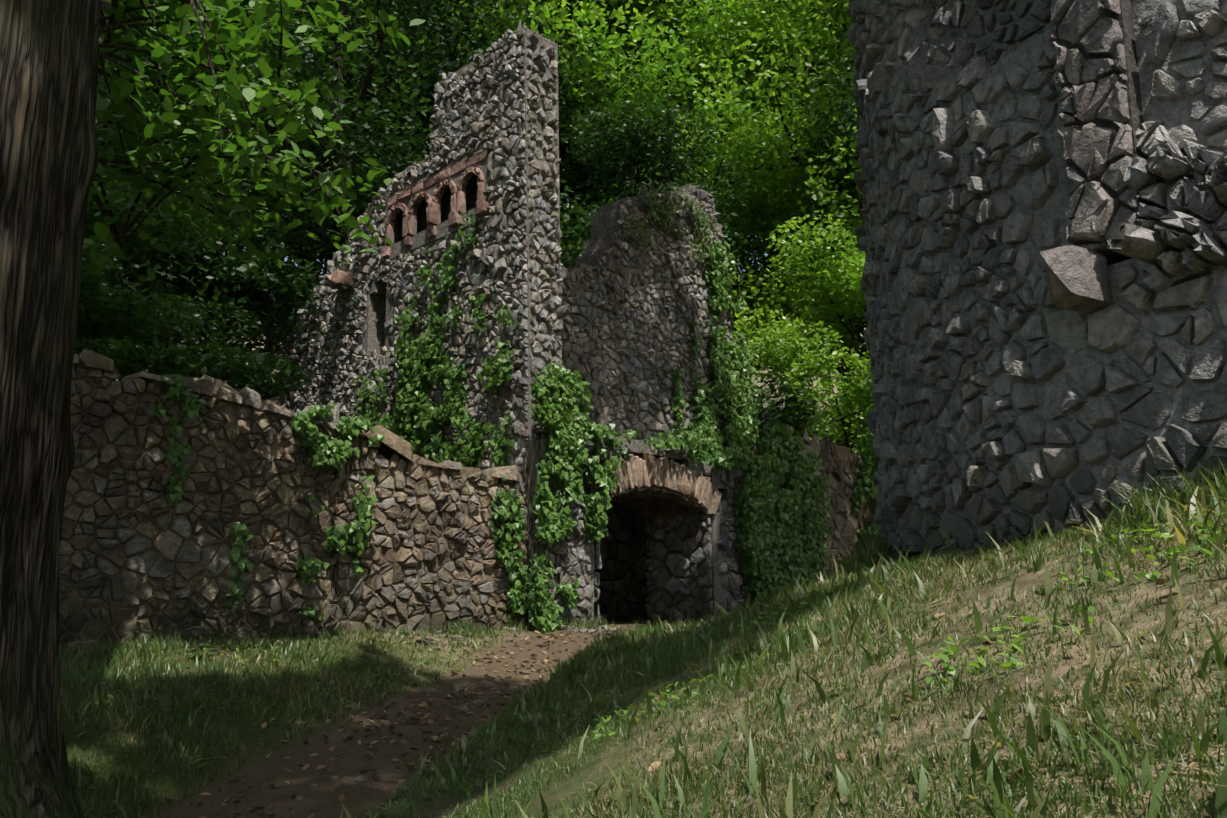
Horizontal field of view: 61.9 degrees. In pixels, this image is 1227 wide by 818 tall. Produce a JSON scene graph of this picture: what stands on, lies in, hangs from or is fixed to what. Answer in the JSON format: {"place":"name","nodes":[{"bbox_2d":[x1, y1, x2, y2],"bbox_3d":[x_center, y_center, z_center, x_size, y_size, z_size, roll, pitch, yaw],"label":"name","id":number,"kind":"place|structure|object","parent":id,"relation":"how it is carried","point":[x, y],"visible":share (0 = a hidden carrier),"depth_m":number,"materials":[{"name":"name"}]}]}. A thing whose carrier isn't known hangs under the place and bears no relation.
{"place":"outdoors","nodes":[
{"label":"outdoors","id":0,"kind":"place"},
{"bbox_2d":[59,358,529,646],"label":"wall","id":1,"kind":"structure","parent":0,"point":[167,543],"depth_m":11.12,"materials":[{"name":"stone"}]},
{"bbox_2d":[73,349,530,483],"bbox_3d":[-4.681,-0.129,11.219,9.165,1.282,0.879,9,-14,-38],"label":"wall coping","id":2,"kind":"object","parent":1,"relation":"on","point":[391,445],"depth_m":11.51,"materials":[{"name":"brown stone"}]},
{"bbox_2d":[152,374,530,627],"bbox_3d":[-3.366,1.189,11.441,5.862,2.810,0.357,9,-14,-38],"label":"ivy","id":3,"kind":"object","parent":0,"point":[322,447],"depth_m":11.59,"materials":[{"name":"green plant"}]},
{"bbox_2d":[275,19,560,494],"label":"tall wall","id":4,"kind":"structure","parent":0,"point":[500,220],"depth_m":15.60,"materials":[{"name":"grey stone"}]},
{"bbox_2d":[326,270,356,290],"bbox_3d":[-4.660,-2.207,17.588,0.499,0.255,0.360,11,-15,-44],"label":"stone","id":5,"kind":"object","parent":4,"relation":"attached to","point":[337,279],"visible":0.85,"depth_m":17.45,"materials":[{"name":"red stone"}]},
{"bbox_2d":[339,211,517,467],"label":"ivy wall","id":6,"kind":"structure","parent":4,"relation":"attached to","point":[411,406],"depth_m":15.09,"materials":[{"name":"green plant"}]},
{"bbox_2d":[381,151,489,257],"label":"window arches","id":7,"kind":"structure","parent":4,"relation":"attached to","point":[457,203],"depth_m":16.00,"materials":[{"name":"red stone"}]},
{"bbox_2d":[385,148,488,260],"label":"frieze spandrels","id":8,"kind":"object","parent":4,"relation":"attached to","point":[444,228],"visible":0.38,"depth_m":16.09,"materials":[{"name":"brown stone"}]},
{"bbox_2d":[399,175,477,240],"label":"arched windows","id":9,"kind":"structure","parent":4,"relation":"attached to","point":[471,194],"depth_m":16.32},
{"bbox_2d":[369,216,519,467],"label":"ivy stems","id":10,"kind":"object","parent":4,"relation":"attached to","point":[517,348],"visible":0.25,"depth_m":15.02,"materials":[{"name":"brown plant"}]},
{"bbox_2d":[168,0,819,282],"label":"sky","id":11,"kind":"structure","parent":0,"point":[251,0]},
{"bbox_2d":[523,30,567,440],"bbox_3d":[-0.964,-2.469,14.495,0.582,6.287,0.450,11,-15,-43],"label":"wall edge","id":12,"kind":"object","parent":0,"point":[548,271],"depth_m":14.56,"materials":[{"name":"grey stone"}]},
{"bbox_2d":[585,485,660,621],"bbox_3d":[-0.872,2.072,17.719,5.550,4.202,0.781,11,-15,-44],"label":"doorway","id":13,"kind":"structure","parent":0,"point":[628,582],"depth_m":18.29,"materials":[{"name":"black"}]},
{"bbox_2d":[60,326,1226,817],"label":"ground","id":14,"kind":"structure","parent":0,"point":[262,776],"depth_m":4.93,"materials":[{"name":"green plant"}]},
{"bbox_2d":[0,0,101,817],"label":"oak","id":15,"kind":"object","parent":14,"relation":"on","point":[49,157],"visible":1,"depth_m":5.97,"materials":[{"name":"brown plant"}]},
{"bbox_2d":[82,0,425,289],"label":"tree","id":16,"kind":"object","parent":15,"relation":"attached to","point":[178,126],"visible":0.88,"depth_m":9.09,"materials":[{"name":"green plant"}]},
{"bbox_2d":[76,339,137,379],"bbox_3d":[-8.618,-1.131,12.128,7.119,8.156,7.210,-5,-12,26],"label":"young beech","id":17,"kind":"object","parent":14,"relation":"on","point":[94,347],"depth_m":14.37,"materials":[{"name":"green plant"}]},
{"bbox_2d":[100,70,170,178],"bbox_3d":[-16.603,-6.654,20.276,12.830,20.394,13.519,0,-11,0],"label":"forest tree","id":18,"kind":"object","parent":14,"relation":"on","point":[138,129],"depth_m":24.04,"materials":[{"name":"green plant"}]},
{"bbox_2d":[93,1,245,342],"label":"forest tree","id":19,"kind":"object","parent":14,"relation":"on","point":[130,266],"depth_m":27.71,"materials":[{"name":"green plant"}]},
{"bbox_2d":[74,163,314,397],"bbox_3d":[-8.239,-0.603,13.153,6.713,7.347,8.825,-6,-12,26],"label":"bush","id":20,"kind":"object","parent":14,"relation":"on","point":[94,322],"visible":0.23,"depth_m":13.31,"materials":[{"name":"green plant"}]},
{"bbox_2d":[75,181,314,379],"bbox_3d":[-9.384,-0.263,17.590,6.598,8.344,8.276,10,-15,-42],"label":"young beech","id":21,"kind":"object","parent":14,"relation":"on","point":[256,286],"visible":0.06,"depth_m":17.77,"materials":[{"name":"green plant"}]},
{"bbox_2d":[77,0,386,379],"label":"forest tree","id":22,"kind":"object","parent":14,"relation":"on","point":[179,290],"visible":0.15,"depth_m":18.37,"materials":[{"name":"green plant"}]},
{"bbox_2d":[99,0,438,400],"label":"forest tree","id":23,"kind":"object","parent":14,"relation":"on","point":[270,394],"depth_m":26.31,"materials":[{"name":"green plant"}]},
{"bbox_2d":[68,626,533,652],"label":"grass","id":24,"kind":"structure","parent":14,"relation":"on","point":[422,641],"depth_m":11.57,"materials":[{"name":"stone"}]},
{"bbox_2d":[108,0,516,342],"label":"forest tree","id":25,"kind":"object","parent":14,"relation":"on","point":[315,264],"depth_m":28.75,"materials":[{"name":"green plant"}]},
{"bbox_2d":[127,0,562,254],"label":"forest tree","id":26,"kind":"object","parent":14,"relation":"on","point":[378,138],"depth_m":29.99,"materials":[{"name":"green plant"}]},
{"bbox_2d":[105,0,594,361],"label":"forest tree","id":27,"kind":"object","parent":14,"relation":"on","point":[336,76],"visible":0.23,"depth_m":20.93,"materials":[{"name":"green plant"}]},
{"bbox_2d":[263,0,458,314],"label":"forest tree","id":28,"kind":"object","parent":14,"relation":"on","point":[330,254],"depth_m":38.66,"materials":[{"name":"green plant"}]},
{"bbox_2d":[294,632,611,800],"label":"path stones","id":29,"kind":"object","parent":14,"relation":"on","point":[393,775],"visible":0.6,"depth_m":8.67,"materials":[{"name":"brown stone"}]},
{"bbox_2d":[266,0,657,315],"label":"forest tree","id":30,"kind":"object","parent":14,"relation":"on","point":[462,17],"visible":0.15,"depth_m":27.33,"materials":[{"name":"green plant"}]},
{"bbox_2d":[294,0,740,259],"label":"forest tree","id":31,"kind":"object","parent":14,"relation":"on","point":[636,35],"visible":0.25,"depth_m":27.38,"materials":[{"name":"green plant"}]},
{"bbox_2d":[557,624,620,632],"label":"stones","id":32,"kind":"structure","parent":14,"relation":"on","point":[583,630],"depth_m":12.84,"materials":[{"name":"grey stone"}]},
{"bbox_2d":[526,3,689,250],"bbox_3d":[-2.261,-8.124,41.470,12.861,22.831,10.709,0,-11,0],"label":"forest tree","id":33,"kind":"object","parent":14,"relation":"on","point":[573,215],"depth_m":39.24,"materials":[{"name":"green plant"}]},
{"bbox_2d":[559,22,713,224],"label":"forest tree","id":34,"kind":"object","parent":14,"relation":"on","point":[584,169],"depth_m":46.47,"materials":[{"name":"green plant"}]},
{"bbox_2d":[60,500,1226,817],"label":"leaf litter","id":35,"kind":"object","parent":14,"relation":"on","point":[634,708],"visible":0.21,"depth_m":8.31,"materials":[{"name":"brown plant"}]},
{"bbox_2d":[278,533,1057,817],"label":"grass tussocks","id":36,"kind":"object","parent":14,"relation":"on","point":[1037,563],"depth_m":4.53,"materials":[{"name":"green plant"}]},
{"bbox_2d":[132,455,1226,647],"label":"wall weeds","id":37,"kind":"object","parent":14,"relation":"on","point":[882,549],"depth_m":4.75,"materials":[{"name":"green plant"}]},
{"bbox_2d":[559,1,806,331],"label":"forest tree","id":38,"kind":"object","parent":14,"relation":"on","point":[747,293],"depth_m":38.21,"materials":[{"name":"green plant"}]},
{"bbox_2d":[559,93,817,436],"bbox_3d":[0.607,-1.005,21.711,6.545,11.385,6.396,2,-11,-12],"label":"bush","id":39,"kind":"object","parent":14,"relation":"on","point":[645,155],"visible":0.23,"depth_m":20.94,"materials":[{"name":"green plant"}]},
{"bbox_2d":[558,0,843,375],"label":"forest tree","id":40,"kind":"object","parent":14,"relation":"on","point":[727,150],"visible":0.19,"depth_m":28.09,"materials":[{"name":"green plant"}]},
{"bbox_2d":[177,503,1226,739],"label":"ground weeds","id":41,"kind":"object","parent":14,"relation":"on","point":[1183,548],"visible":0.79,"depth_m":3.79,"materials":[{"name":"green plant"}]},
{"bbox_2d":[550,0,859,409],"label":"forest tree","id":42,"kind":"object","parent":14,"relation":"on","point":[667,15],"visible":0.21,"depth_m":29.41,"materials":[{"name":"green plant"}]},
{"bbox_2d":[636,0,841,437],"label":"forest tree","id":43,"kind":"object","parent":14,"relation":"on","point":[755,249],"visible":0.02,"depth_m":36.77,"materials":[{"name":"green plant"}]},
{"bbox_2d":[658,0,869,376],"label":"forest tree","id":44,"kind":"object","parent":14,"relation":"on","point":[799,69],"visible":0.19,"depth_m":26.08,"materials":[{"name":"green plant"}]},
{"bbox_2d":[712,0,864,265],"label":"forest tree","id":45,"kind":"object","parent":14,"relation":"on","point":[831,52],"visible":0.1,"depth_m":28.60,"materials":[{"name":"green plant"}]},
{"bbox_2d":[716,77,867,407],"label":"forest tree","id":46,"kind":"object","parent":14,"relation":"on","point":[817,305],"depth_m":53.18,"materials":[{"name":"green plant"}]},
{"bbox_2d":[722,77,867,450],"bbox_3d":[9.437,-7.788,38.810,12.029,22.597,13.063,0,-11,0],"label":"forest tree","id":47,"kind":"object","parent":14,"relation":"on","point":[842,380],"depth_m":37.91,"materials":[{"name":"green plant"}]},
{"bbox_2d":[730,214,878,460],"bbox_3d":[5.332,0.290,22.736,7.163,9.205,6.675,10,-15,-43],"label":"young maple","id":48,"kind":"object","parent":14,"relation":"on","point":[812,353],"visible":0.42,"depth_m":21.43,"materials":[{"name":"green plant"}]},
{"bbox_2d":[796,0,852,130],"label":"forest tree","id":49,"kind":"object","parent":14,"relation":"on","point":[826,48],"depth_m":31.63,"materials":[{"name":"green plant"}]},
{"bbox_2d":[788,94,869,382],"bbox_3d":[10.360,-4.566,25.974,12.018,19.948,11.197,0,-11,0],"label":"forest tree","id":50,"kind":"object","parent":14,"relation":"on","point":[830,159],"depth_m":25.29,"materials":[{"name":"green plant"}]},
{"bbox_2d":[793,0,867,366],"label":"forest tree","id":51,"kind":"object","parent":14,"relation":"on","point":[844,66],"depth_m":23.85,"materials":[{"name":"green plant"}]},
{"bbox_2d":[863,414,873,439],"bbox_3d":[8.310,0.083,19.842,6.637,7.573,5.478,0,-11,0],"label":"young maple","id":52,"kind":"object","parent":14,"relation":"on","point":[870,436],"depth_m":20.10,"materials":[{"name":"green plant"}]},
{"bbox_2d":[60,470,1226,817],"bbox_3d":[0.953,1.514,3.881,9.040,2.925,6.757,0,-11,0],"label":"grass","id":53,"kind":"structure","parent":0,"point":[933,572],"depth_m":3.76,"materials":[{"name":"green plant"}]},
{"bbox_2d":[560,184,733,486],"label":"tall wall","id":54,"kind":"structure","parent":0,"point":[589,312],"depth_m":16.98,"materials":[{"name":"grey stone"}]},
{"bbox_2d":[622,181,719,266],"bbox_3d":[1.035,-3.238,17.698,2.385,1.446,0.296,10,-15,-43],"label":"ivy","id":55,"kind":"object","parent":54,"relation":"attached to","point":[654,213],"visible":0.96,"depth_m":17.68,"materials":[{"name":"green plant"}]},
{"bbox_2d":[483,436,810,626],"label":"gate wall","id":56,"kind":"structure","parent":0,"point":[639,448],"depth_m":15.23,"materials":[{"name":"grey stone"}]},
{"bbox_2d":[523,362,626,633],"bbox_3d":[-0.447,1.319,13.391,1.671,3.830,0.370,11,-15,-44],"label":"ivy","id":57,"kind":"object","parent":56,"relation":"attached to","point":[565,423],"depth_m":13.23,"materials":[{"name":"green plant"}]},
{"bbox_2d":[594,507,601,619],"bbox_3d":[-0.613,2.408,14.237,0.126,2.202,1.290,11,-15,-44],"label":"gate jamb","id":58,"kind":"object","parent":56,"relation":"attached to","point":[597,561],"visible":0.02,"depth_m":13.82,"materials":[{"name":"grey stone"}]},
{"bbox_2d":[584,487,709,521],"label":"vaulted ceiling","id":59,"kind":"structure","parent":56,"relation":"attached to","point":[666,504],"depth_m":15.61,"materials":[{"name":"black stone"}]},
{"bbox_2d":[585,453,721,515],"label":"gate voussoirs","id":60,"kind":"object","parent":56,"relation":"attached to","point":[649,470],"visible":0.77,"depth_m":14.89,"materials":[{"name":"beige stone"}]},
{"bbox_2d":[645,508,712,624],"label":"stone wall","id":61,"kind":"structure","parent":56,"relation":"attached to","point":[678,564],"depth_m":15.78,"materials":[{"name":"grey stone"}]},
{"bbox_2d":[622,430,793,479],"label":"gate ivy","id":62,"kind":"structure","parent":56,"relation":"attached to","point":[746,465],"depth_m":15.39,"materials":[{"name":"green plant"}]},
{"bbox_2d":[661,240,760,466],"bbox_3d":[1.740,-0.768,17.907,2.523,4.771,0.385,11,-15,-43],"label":"ivy","id":63,"kind":"object","parent":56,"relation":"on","point":[727,391],"depth_m":18.03,"materials":[{"name":"green plant"}]},
{"bbox_2d":[732,422,833,607],"bbox_3d":[2.789,2.154,16.508,2.472,3.890,0.370,11,-15,-44],"label":"ivy","id":64,"kind":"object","parent":56,"relation":"attached to","point":[771,521],"depth_m":16.41,"materials":[{"name":"green plant"}]},
{"bbox_2d":[749,425,879,581],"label":"wall","id":65,"kind":"structure","parent":0,"point":[851,523],"depth_m":18.86,"materials":[{"name":"stone"}]},
{"bbox_2d":[851,443,879,547],"bbox_3d":[4.200,1.695,18.676,3.130,2.531,0.351,11,-15,-44],"label":"wall ivy","id":66,"kind":"object","parent":65,"relation":"attached to","point":[868,464],"depth_m":19.30,"materials":[{"name":"green plant"}]},
{"bbox_2d":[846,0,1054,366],"bbox_3d":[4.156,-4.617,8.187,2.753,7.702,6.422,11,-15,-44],"label":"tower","id":67,"kind":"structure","parent":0,"point":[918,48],"depth_m":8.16,"materials":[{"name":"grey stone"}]},
{"bbox_2d":[856,0,1226,559],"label":"tower","id":68,"kind":"structure","parent":0,"point":[1108,329],"depth_m":5.65,"materials":[{"name":"grey stone"}]},
{"bbox_2d":[1040,245,1109,313],"bbox_3d":[2.271,-0.648,5.057,0.381,0.293,0.133,6,-13,-28],"label":"rock","id":69,"kind":"object","parent":68,"relation":"attached to","point":[1077,277],"visible":1,"depth_m":5.01,"materials":[{"name":"grey stone"}]},
{"bbox_2d":[1051,0,1151,265],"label":"stone column","id":70,"kind":"structure","parent":68,"relation":"attached to","point":[1091,151],"depth_m":5.14,"materials":[{"name":"grey stone"}]},
{"bbox_2d":[1107,121,1226,291],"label":"rocks","id":71,"kind":"object","parent":68,"relation":"attached to","point":[1155,240],"visible":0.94,"depth_m":4.74,"materials":[{"name":"grey stone"}]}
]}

